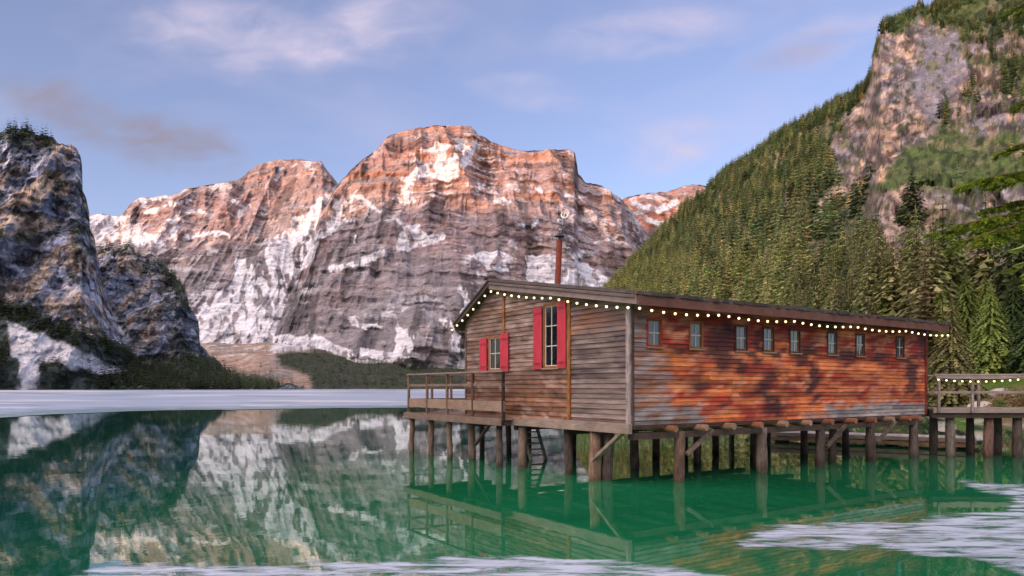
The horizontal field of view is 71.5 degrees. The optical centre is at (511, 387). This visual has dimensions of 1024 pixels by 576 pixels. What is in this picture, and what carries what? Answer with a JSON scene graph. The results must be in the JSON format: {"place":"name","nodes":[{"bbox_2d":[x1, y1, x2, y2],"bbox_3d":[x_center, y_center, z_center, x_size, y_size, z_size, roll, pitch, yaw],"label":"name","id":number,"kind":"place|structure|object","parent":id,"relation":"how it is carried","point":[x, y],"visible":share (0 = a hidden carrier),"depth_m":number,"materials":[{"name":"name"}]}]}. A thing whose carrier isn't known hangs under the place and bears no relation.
{"place":"outdoors","nodes":[
{"label":"outdoors","id":0,"kind":"place"},
{"bbox_2d":[0,128,239,389],"bbox_3d":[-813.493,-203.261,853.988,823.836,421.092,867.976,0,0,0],"label":"cliff","id":1,"kind":"structure","parent":0,"point":[41,184],"depth_m":994.77,"materials":[{"name":"stone"}]},
{"bbox_2d":[0,116,241,389],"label":"forest","id":2,"kind":"object","parent":1,"relation":"on","point":[162,381],"visible":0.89,"depth_m":1005.14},
{"bbox_2d":[96,247,303,389],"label":"cliff spur","id":3,"kind":"structure","parent":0,"point":[125,269],"depth_m":1202.28,"materials":[{"name":"stone"}]},
{"bbox_2d":[97,237,305,389],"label":"forest","id":4,"kind":"object","parent":3,"relation":"on","point":[258,382],"visible":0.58,"depth_m":1203.84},
{"bbox_2d":[90,159,337,343],"bbox_3d":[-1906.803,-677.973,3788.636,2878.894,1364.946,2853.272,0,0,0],"label":"mountain","id":5,"kind":"structure","parent":0,"point":[234,253],"depth_m":3516.32,"materials":[{"name":"stone"}]},
{"bbox_2d":[200,342,464,388],"bbox_3d":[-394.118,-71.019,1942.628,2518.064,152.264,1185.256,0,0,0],"label":"foreland","id":6,"kind":"structure","parent":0,"point":[246,358],"depth_m":1890.01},
{"bbox_2d":[219,337,464,388],"bbox_3d":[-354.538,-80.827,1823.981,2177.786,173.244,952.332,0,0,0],"label":"forest","id":7,"kind":"object","parent":6,"relation":"on","point":[375,376],"visible":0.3,"depth_m":1766.78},
{"bbox_2d":[272,125,648,368],"bbox_3d":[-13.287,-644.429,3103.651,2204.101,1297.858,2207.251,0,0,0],"label":"mountain","id":8,"kind":"structure","parent":0,"point":[421,236],"depth_m":2786.22,"materials":[{"name":"stone"}]},
{"bbox_2d":[0,0,932,215],"label":"sky","id":9,"kind":"structure","parent":0,"point":[154,98],"materials":[{"name":"blue"}]},
{"bbox_2d":[0,407,1023,575],"bbox_3d":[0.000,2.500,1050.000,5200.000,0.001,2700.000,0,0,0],"label":"lake water","id":10,"kind":"structure","parent":0,"point":[307,490],"depth_m":15.94,"materials":[{"name":"liquid"}]},
{"bbox_2d":[0,389,464,417],"bbox_3d":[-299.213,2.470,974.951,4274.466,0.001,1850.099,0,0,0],"label":"lake ice","id":11,"kind":"structure","parent":10,"relation":"on","point":[15,403],"depth_m":152.74,"materials":[{"name":"ice"}]},
{"bbox_2d":[404,370,512,466],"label":"terrace","id":12,"kind":"structure","parent":10,"relation":"in","point":[447,403],"depth_m":25.14,"materials":[{"name":"brown wood"}]},
{"bbox_2d":[88,481,1023,575],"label":"slush ice","id":13,"kind":"structure","parent":10,"relation":"on","point":[999,551],"depth_m":10.98,"materials":[{"name":"ice"}]},
{"bbox_2d":[452,233,951,480],"bbox_3d":[6.871,-0.721,25.343,15.344,9.662,9.399,0,0,-33],"label":"boathouse","id":14,"kind":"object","parent":10,"relation":"in","point":[601,374],"visible":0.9,"depth_m":20.91,"materials":[{"name":"brown wood"}]},
{"bbox_2d":[488,335,499,370],"bbox_3d":[-0.536,-1.135,23.332,0.100,1.170,0.810,0,0,-33],"label":"window","id":15,"kind":"structure","parent":14,"relation":"in","point":[493,341],"depth_m":23.40,"materials":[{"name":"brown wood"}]},
{"bbox_2d":[527,429,547,460],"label":"ladder","id":16,"kind":"structure","parent":14,"relation":"on","point":[542,448],"depth_m":24.90,"materials":[{"name":"brown wood"}]},
{"bbox_2d":[541,302,558,369],"bbox_3d":[1.145,-1.505,20.733,0.150,1.930,0.820,0,0,-33],"label":"window","id":17,"kind":"structure","parent":14,"relation":"in","point":[549,310],"depth_m":20.81,"materials":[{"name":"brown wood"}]},
{"bbox_2d":[557,211,568,232],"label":"smoke","id":18,"kind":"object","parent":14,"relation":"on","point":[563,217],"visible":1,"depth_m":25.51,"materials":[{"name":"white"}]},
{"bbox_2d":[646,318,664,348],"bbox_3d":[3.689,-1.415,18.440,0.600,0.790,0.150,0,0,-33],"label":"window","id":19,"kind":"structure","parent":14,"relation":"in","point":[654,325],"depth_m":18.44,"materials":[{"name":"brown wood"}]},
{"bbox_2d":[688,321,705,350],"bbox_3d":[4.990,-1.415,19.296,0.600,0.790,0.150,0,0,-33],"label":"window","id":20,"kind":"structure","parent":14,"relation":"in","point":[695,331],"depth_m":19.30,"materials":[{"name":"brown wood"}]},
{"bbox_2d":[451,289,951,335],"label":"string lights","id":21,"kind":"object","parent":14,"relation":"hanging from","point":[708,315],"visible":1,"depth_m":20.57,"materials":[{"name":"glass"}]},
{"bbox_2d":[734,324,749,352],"bbox_3d":[6.547,-1.415,20.323,0.600,0.790,0.150,0,0,-33],"label":"window","id":22,"kind":"structure","parent":14,"relation":"in","point":[741,331],"depth_m":20.34,"materials":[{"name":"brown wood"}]},
{"bbox_2d":[762,326,776,353],"bbox_3d":[7.567,-1.415,20.993,0.600,0.790,0.150,0,0,-33],"label":"window","id":23,"kind":"structure","parent":14,"relation":"in","point":[768,333],"depth_m":21.03,"materials":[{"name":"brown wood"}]},
{"bbox_2d":[789,328,802,354],"bbox_3d":[8.623,-1.415,21.689,0.600,0.790,0.150,0,0,-33],"label":"window","id":24,"kind":"structure","parent":14,"relation":"in","point":[795,334],"depth_m":21.70,"materials":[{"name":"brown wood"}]},
{"bbox_2d":[826,331,838,355],"bbox_3d":[10.235,-1.415,22.753,0.600,0.790,0.150,0,0,-33],"label":"window","id":25,"kind":"structure","parent":14,"relation":"in","point":[831,336],"depth_m":22.75,"materials":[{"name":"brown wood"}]},
{"bbox_2d":[855,333,866,356],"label":"window","id":26,"kind":"structure","parent":14,"relation":"in","point":[860,338],"depth_m":23.62,"materials":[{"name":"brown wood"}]},
{"bbox_2d":[895,336,906,358],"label":"window","id":27,"kind":"structure","parent":14,"relation":"in","point":[900,341],"depth_m":25.01,"materials":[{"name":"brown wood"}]},
{"bbox_2d":[771,431,975,448],"bbox_3d":[15.677,2.330,31.638,8.345,0.570,1.960,0,0,33],"label":"floating dock","id":28,"kind":"object","parent":10,"relation":"on","point":[888,439],"visible":0.52,"depth_m":30.84,"materials":[{"name":"brown wood"}]},
{"bbox_2d":[926,374,1023,456],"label":"walkway","id":29,"kind":"structure","parent":10,"relation":"in","point":[992,430],"depth_m":25.85,"materials":[{"name":"brown wood"}]},
{"bbox_2d":[937,377,1023,382],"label":"string lights","id":30,"kind":"object","parent":29,"relation":"attached to","point":[978,380],"visible":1,"depth_m":25.43,"materials":[{"name":"glass"}]},
{"bbox_2d":[622,184,705,236],"bbox_3d":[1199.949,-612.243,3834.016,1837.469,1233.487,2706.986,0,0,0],"label":"mountain","id":31,"kind":"structure","parent":0,"point":[650,211],"depth_m":3970.02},
{"bbox_2d":[633,0,1023,426],"bbox_3d":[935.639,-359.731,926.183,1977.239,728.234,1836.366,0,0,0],"label":"mountainside","id":32,"kind":"structure","parent":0,"point":[892,122],"depth_m":479.86,"materials":[{"name":"stone"}]},
{"bbox_2d":[779,276,790,303],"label":"spruce tree","id":33,"kind":"object","parent":32,"relation":"on","point":[787,282],"visible":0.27,"depth_m":269.88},
{"bbox_2d":[785,277,799,304],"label":"spruce tree","id":34,"kind":"object","parent":32,"relation":"on","point":[793,291],"visible":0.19,"depth_m":237.33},
{"bbox_2d":[784,255,807,298],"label":"spruce tree","id":35,"kind":"object","parent":32,"relation":"on","point":[797,275],"visible":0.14,"depth_m":265.20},
{"bbox_2d":[787,257,807,298],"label":"spruce tree","id":36,"kind":"object","parent":32,"relation":"on","point":[799,272],"visible":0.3,"depth_m":257.15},
{"bbox_2d":[795,280,803,306],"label":"spruce tree","id":37,"kind":"object","parent":32,"relation":"on","point":[800,294],"visible":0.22,"depth_m":218.51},
{"bbox_2d":[802,275,811,299],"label":"spruce tree","id":38,"kind":"object","parent":32,"relation":"on","point":[809,282],"visible":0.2,"depth_m":218.28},
{"bbox_2d":[801,294,813,307],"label":"spruce tree","id":39,"kind":"object","parent":32,"relation":"on","point":[805,303],"visible":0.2,"depth_m":191.68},
{"bbox_2d":[802,286,816,308],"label":"spruce tree","id":40,"kind":"object","parent":32,"relation":"on","point":[809,298],"visible":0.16,"depth_m":197.88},
{"bbox_2d":[601,0,1023,308],"bbox_3d":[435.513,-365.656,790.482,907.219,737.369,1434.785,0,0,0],"label":"forest","id":41,"kind":"object","parent":32,"relation":"on","point":[728,253],"visible":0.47,"depth_m":799.14,"materials":[{"name":"plant"}]},
{"bbox_2d":[807,277,818,303],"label":"spruce tree","id":42,"kind":"object","parent":32,"relation":"on","point":[814,290],"visible":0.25,"depth_m":209.72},
{"bbox_2d":[807,237,824,290],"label":"spruce tree","id":43,"kind":"object","parent":32,"relation":"on","point":[818,259],"visible":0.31,"depth_m":254.13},
{"bbox_2d":[810,265,821,296],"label":"spruce tree","id":44,"kind":"object","parent":32,"relation":"on","point":[817,277],"visible":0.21,"depth_m":218.12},
{"bbox_2d":[812,270,824,293],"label":"spruce tree","id":45,"kind":"object","parent":32,"relation":"on","point":[819,280],"visible":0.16,"depth_m":213.63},
{"bbox_2d":[807,234,830,286],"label":"spruce tree","id":46,"kind":"object","parent":32,"relation":"on","point":[823,243],"visible":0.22,"depth_m":256.61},
{"bbox_2d":[813,267,828,308],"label":"spruce tree","id":47,"kind":"object","parent":32,"relation":"on","point":[817,294],"visible":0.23,"depth_m":207.61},
{"bbox_2d":[815,233,832,281],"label":"spruce tree","id":48,"kind":"object","parent":32,"relation":"on","point":[826,251],"visible":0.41,"depth_m":249.83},
{"bbox_2d":[815,271,834,307],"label":"spruce tree","id":49,"kind":"object","parent":32,"relation":"on","point":[822,304],"visible":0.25,"depth_m":188.93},
{"bbox_2d":[819,269,832,303],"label":"spruce tree","id":50,"kind":"object","parent":32,"relation":"on","point":[825,295],"visible":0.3,"depth_m":190.03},
{"bbox_2d":[819,255,832,287],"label":"spruce tree","id":51,"kind":"object","parent":32,"relation":"on","point":[825,269],"visible":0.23,"depth_m":215.43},
{"bbox_2d":[816,257,839,308],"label":"spruce tree","id":52,"kind":"object","parent":32,"relation":"on","point":[831,267],"visible":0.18,"depth_m":204.84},
{"bbox_2d":[819,264,837,307],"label":"spruce tree","id":53,"kind":"object","parent":32,"relation":"on","point":[831,280],"visible":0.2,"depth_m":191.31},
{"bbox_2d":[823,284,837,309],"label":"spruce tree","id":54,"kind":"object","parent":32,"relation":"on","point":[830,296],"visible":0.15,"depth_m":161.93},
{"bbox_2d":[823,274,839,309],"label":"spruce tree","id":55,"kind":"object","parent":32,"relation":"on","point":[835,282],"visible":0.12,"depth_m":171.79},
{"bbox_2d":[825,282,837,309],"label":"spruce tree","id":56,"kind":"object","parent":32,"relation":"on","point":[831,298],"visible":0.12,"depth_m":162.76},
{"bbox_2d":[827,250,838,272],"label":"spruce tree","id":57,"kind":"object","parent":32,"relation":"on","point":[832,260],"visible":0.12,"depth_m":217.19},
{"bbox_2d":[828,288,841,310],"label":"spruce tree","id":58,"kind":"object","parent":32,"relation":"on","point":[834,305],"visible":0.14,"depth_m":133.43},
{"bbox_2d":[828,238,841,266],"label":"spruce tree","id":59,"kind":"object","parent":32,"relation":"on","point":[837,247],"visible":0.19,"depth_m":219.55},
{"bbox_2d":[830,252,839,275],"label":"spruce tree","id":60,"kind":"object","parent":32,"relation":"on","point":[835,265],"visible":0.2,"depth_m":214.29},
{"bbox_2d":[833,243,845,273],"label":"spruce tree","id":61,"kind":"object","parent":32,"relation":"on","point":[839,264],"visible":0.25,"depth_m":213.21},
{"bbox_2d":[833,288,845,310],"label":"spruce tree","id":62,"kind":"object","parent":32,"relation":"on","point":[837,296],"visible":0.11,"depth_m":134.08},
{"bbox_2d":[835,281,843,307],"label":"spruce tree","id":63,"kind":"object","parent":32,"relation":"on","point":[841,297],"visible":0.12,"depth_m":145.12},
{"bbox_2d":[836,237,848,273],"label":"spruce tree","id":64,"kind":"object","parent":32,"relation":"on","point":[844,240],"visible":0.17,"depth_m":214.82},
{"bbox_2d":[835,278,852,310],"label":"spruce tree","id":65,"kind":"object","parent":32,"relation":"on","point":[843,308],"visible":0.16,"depth_m":129.27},
{"bbox_2d":[837,250,851,286],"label":"spruce tree","id":66,"kind":"object","parent":32,"relation":"on","point":[847,266],"visible":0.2,"depth_m":187.57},
{"bbox_2d":[839,290,852,311],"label":"spruce tree","id":67,"kind":"object","parent":32,"relation":"on","point":[847,305],"visible":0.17,"depth_m":127.39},
{"bbox_2d":[836,228,860,279],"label":"spruce tree","id":68,"kind":"object","parent":32,"relation":"on","point":[849,249],"visible":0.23,"depth_m":208.58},
{"bbox_2d":[840,280,857,306],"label":"spruce tree","id":69,"kind":"object","parent":32,"relation":"on","point":[849,294],"visible":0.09,"depth_m":135.38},
{"bbox_2d":[841,266,857,295],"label":"spruce tree","id":70,"kind":"object","parent":32,"relation":"on","point":[851,275],"visible":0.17,"depth_m":151.46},
{"bbox_2d":[841,231,858,276],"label":"spruce tree","id":71,"kind":"object","parent":32,"relation":"on","point":[854,242],"visible":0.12,"depth_m":200.33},
{"bbox_2d":[844,271,857,307],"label":"larch tree","id":72,"kind":"object","parent":32,"relation":"on","point":[851,287],"visible":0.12,"depth_m":133.41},
{"bbox_2d":[849,220,861,250],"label":"spruce tree","id":73,"kind":"object","parent":32,"relation":"on","point":[856,234],"visible":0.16,"depth_m":220.37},
{"bbox_2d":[849,271,863,311],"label":"spruce tree","id":74,"kind":"object","parent":32,"relation":"on","point":[860,273],"visible":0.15,"depth_m":117.27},
{"bbox_2d":[852,245,868,298],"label":"spruce tree","id":75,"kind":"object","parent":32,"relation":"on","point":[862,266],"visible":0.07,"depth_m":138.66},
{"bbox_2d":[856,220,867,250],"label":"spruce tree","id":76,"kind":"object","parent":32,"relation":"on","point":[863,234],"visible":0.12,"depth_m":200.38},
{"bbox_2d":[852,281,872,313],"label":"spruce tree","id":77,"kind":"object","parent":32,"relation":"on","point":[863,297],"visible":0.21,"depth_m":109.23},
{"bbox_2d":[857,207,870,249],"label":"spruce tree","id":78,"kind":"object","parent":32,"relation":"on","point":[866,218],"visible":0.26,"depth_m":216.36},
{"bbox_2d":[853,277,875,313],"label":"spruce tree","id":79,"kind":"object","parent":32,"relation":"on","point":[859,311],"visible":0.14,"depth_m":111.80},
{"bbox_2d":[847,261,885,313],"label":"spruce tree","id":80,"kind":"object","parent":32,"relation":"on","point":[868,278],"visible":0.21,"depth_m":112.44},
{"bbox_2d":[860,287,874,313],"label":"spruce tree","id":81,"kind":"object","parent":32,"relation":"on","point":[867,297],"visible":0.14,"depth_m":107.18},
{"bbox_2d":[861,215,874,248],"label":"spruce tree","id":82,"kind":"object","parent":32,"relation":"on","point":[868,226],"visible":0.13,"depth_m":196.68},
{"bbox_2d":[852,241,891,309],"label":"spruce tree","id":83,"kind":"object","parent":32,"relation":"on","point":[877,267],"visible":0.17,"depth_m":114.90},
{"bbox_2d":[867,293,878,313],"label":"spruce tree","id":84,"kind":"object","parent":32,"relation":"on","point":[873,303],"visible":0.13,"depth_m":102.19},
{"bbox_2d":[857,221,889,291],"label":"spruce tree","id":85,"kind":"object","parent":32,"relation":"on","point":[878,241],"visible":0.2,"depth_m":130.87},
{"bbox_2d":[864,204,884,245],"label":"spruce tree","id":86,"kind":"object","parent":32,"relation":"on","point":[875,223],"visible":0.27,"depth_m":188.66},
{"bbox_2d":[853,246,895,306],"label":"spruce tree","id":87,"kind":"object","parent":32,"relation":"on","point":[877,265],"visible":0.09,"depth_m":117.22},
{"bbox_2d":[860,243,890,307],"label":"spruce tree","id":88,"kind":"object","parent":32,"relation":"on","point":[876,275],"visible":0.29,"depth_m":114.46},
{"bbox_2d":[869,225,888,257],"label":"spruce tree","id":89,"kind":"object","parent":32,"relation":"on","point":[879,239],"visible":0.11,"depth_m":140.27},
{"bbox_2d":[880,235,892,272],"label":"spruce tree","id":90,"kind":"object","parent":32,"relation":"on","point":[886,244],"visible":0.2,"depth_m":127.38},
{"bbox_2d":[870,250,904,315],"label":"spruce tree","id":91,"kind":"object","parent":32,"relation":"on","point":[884,299],"visible":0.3,"depth_m":105.95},
{"bbox_2d":[868,236,910,315],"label":"spruce tree","id":92,"kind":"object","parent":32,"relation":"on","point":[890,295],"visible":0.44,"depth_m":104.75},
{"bbox_2d":[894,233,909,276],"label":"larch tree","id":93,"kind":"object","parent":32,"relation":"on","point":[903,252],"visible":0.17,"depth_m":115.32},
{"bbox_2d":[893,226,924,317],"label":"spruce tree","id":94,"kind":"object","parent":32,"relation":"on","point":[905,292],"visible":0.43,"depth_m":100.46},
{"bbox_2d":[896,215,922,289],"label":"spruce tree","id":95,"kind":"object","parent":32,"relation":"on","point":[907,244],"visible":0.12,"depth_m":118.36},
{"bbox_2d":[893,166,928,226],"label":"spruce tree","id":96,"kind":"object","parent":32,"relation":"on","point":[911,205],"visible":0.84,"depth_m":193.33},
{"bbox_2d":[895,212,926,317],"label":"spruce tree","id":97,"kind":"object","parent":32,"relation":"on","point":[910,255],"visible":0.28,"depth_m":107.57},
{"bbox_2d":[896,206,926,281],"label":"spruce tree","id":98,"kind":"object","parent":32,"relation":"on","point":[912,230],"visible":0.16,"depth_m":112.39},
{"bbox_2d":[905,254,926,316],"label":"spruce tree","id":99,"kind":"object","parent":32,"relation":"on","point":[914,285],"visible":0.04,"depth_m":95.35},
{"bbox_2d":[904,244,947,354],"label":"conifer tree","id":100,"kind":"object","parent":32,"relation":"on","point":[924,307],"visible":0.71,"depth_m":86.11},
{"bbox_2d":[903,224,956,351],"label":"spruce tree","id":101,"kind":"object","parent":32,"relation":"on","point":[933,272],"visible":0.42,"depth_m":89.34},
{"bbox_2d":[905,224,957,318],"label":"spruce tree","id":102,"kind":"object","parent":32,"relation":"on","point":[942,273],"visible":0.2,"depth_m":91.99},
{"bbox_2d":[914,254,953,344],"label":"spruce tree","id":103,"kind":"object","parent":32,"relation":"on","point":[930,289],"visible":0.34,"depth_m":89.34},
{"bbox_2d":[908,194,972,309],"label":"spruce tree","id":104,"kind":"object","parent":32,"relation":"on","point":[944,244],"visible":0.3,"depth_m":96.19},
{"bbox_2d":[927,282,953,345],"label":"spruce tree","id":105,"kind":"object","parent":32,"relation":"on","point":[938,295],"visible":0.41,"depth_m":87.56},
{"bbox_2d":[946,240,965,306],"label":"spruce tree","id":106,"kind":"object","parent":32,"relation":"on","point":[952,263],"visible":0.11,"depth_m":98.48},
{"bbox_2d":[928,303,989,406],"bbox_3d":[37.096,-2.828,60.012,5.843,9.576,5.585,0,0,0],"label":"spruce tree","id":107,"kind":"object","parent":32,"relation":"on","point":[953,356],"visible":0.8,"depth_m":59.24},
{"bbox_2d":[937,269,984,349],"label":"spruce tree","id":108,"kind":"object","parent":32,"relation":"on","point":[967,308],"visible":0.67,"depth_m":79.38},
{"bbox_2d":[951,224,975,283],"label":"spruce tree","id":109,"kind":"object","parent":32,"relation":"on","point":[961,251],"visible":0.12,"depth_m":111.85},
{"bbox_2d":[928,355,1023,406],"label":"shrubs","id":110,"kind":"object","parent":32,"relation":"on","point":[1016,400],"visible":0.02,"depth_m":53.43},
{"bbox_2d":[967,401,992,406],"bbox_3d":[35.638,1.631,54.014,2.183,1.274,1.484,0,0,0],"label":"boulder","id":111,"kind":"object","parent":32,"relation":"on","point":[982,403],"visible":0.28,"depth_m":53.64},
{"bbox_2d":[953,191,1012,301],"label":"spruce tree","id":112,"kind":"object","parent":32,"relation":"on","point":[984,262],"visible":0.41,"depth_m":95.12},
{"bbox_2d":[974,274,1001,314],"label":"spruce tree","id":113,"kind":"object","parent":32,"relation":"on","point":[983,292],"visible":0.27,"depth_m":85.06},
{"bbox_2d":[966,284,1020,373],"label":"spruce tree","id":114,"kind":"object","parent":32,"relation":"on","point":[991,350],"visible":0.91,"depth_m":65.26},
{"bbox_2d":[988,388,1004,397],"bbox_3d":[39.037,0.439,56.977,1.756,0.872,1.350,0,0,0],"label":"boulder","id":115,"kind":"object","parent":32,"relation":"on","point":[998,389],"visible":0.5,"depth_m":56.68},
{"bbox_2d":[986,197,1023,309],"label":"spruce tree","id":116,"kind":"object","parent":32,"relation":"on","point":[1004,253],"visible":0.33,"depth_m":88.00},
{"bbox_2d":[997,271,1023,341],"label":"spruce tree","id":117,"kind":"object","parent":32,"relation":"on","point":[1014,303],"visible":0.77,"depth_m":77.46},
{"bbox_2d":[1001,311,1023,373],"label":"spruce tree","id":118,"kind":"object","parent":32,"relation":"on","point":[1017,359],"visible":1,"depth_m":62.33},
{"bbox_2d":[1002,240,1023,306],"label":"spruce tree","id":119,"kind":"object","parent":32,"relation":"on","point":[1020,260],"visible":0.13,"depth_m":87.91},
{"bbox_2d":[921,0,1023,255],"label":"spruce tree","id":120,"kind":"object","parent":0,"point":[985,234],"visible":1,"depth_m":7.07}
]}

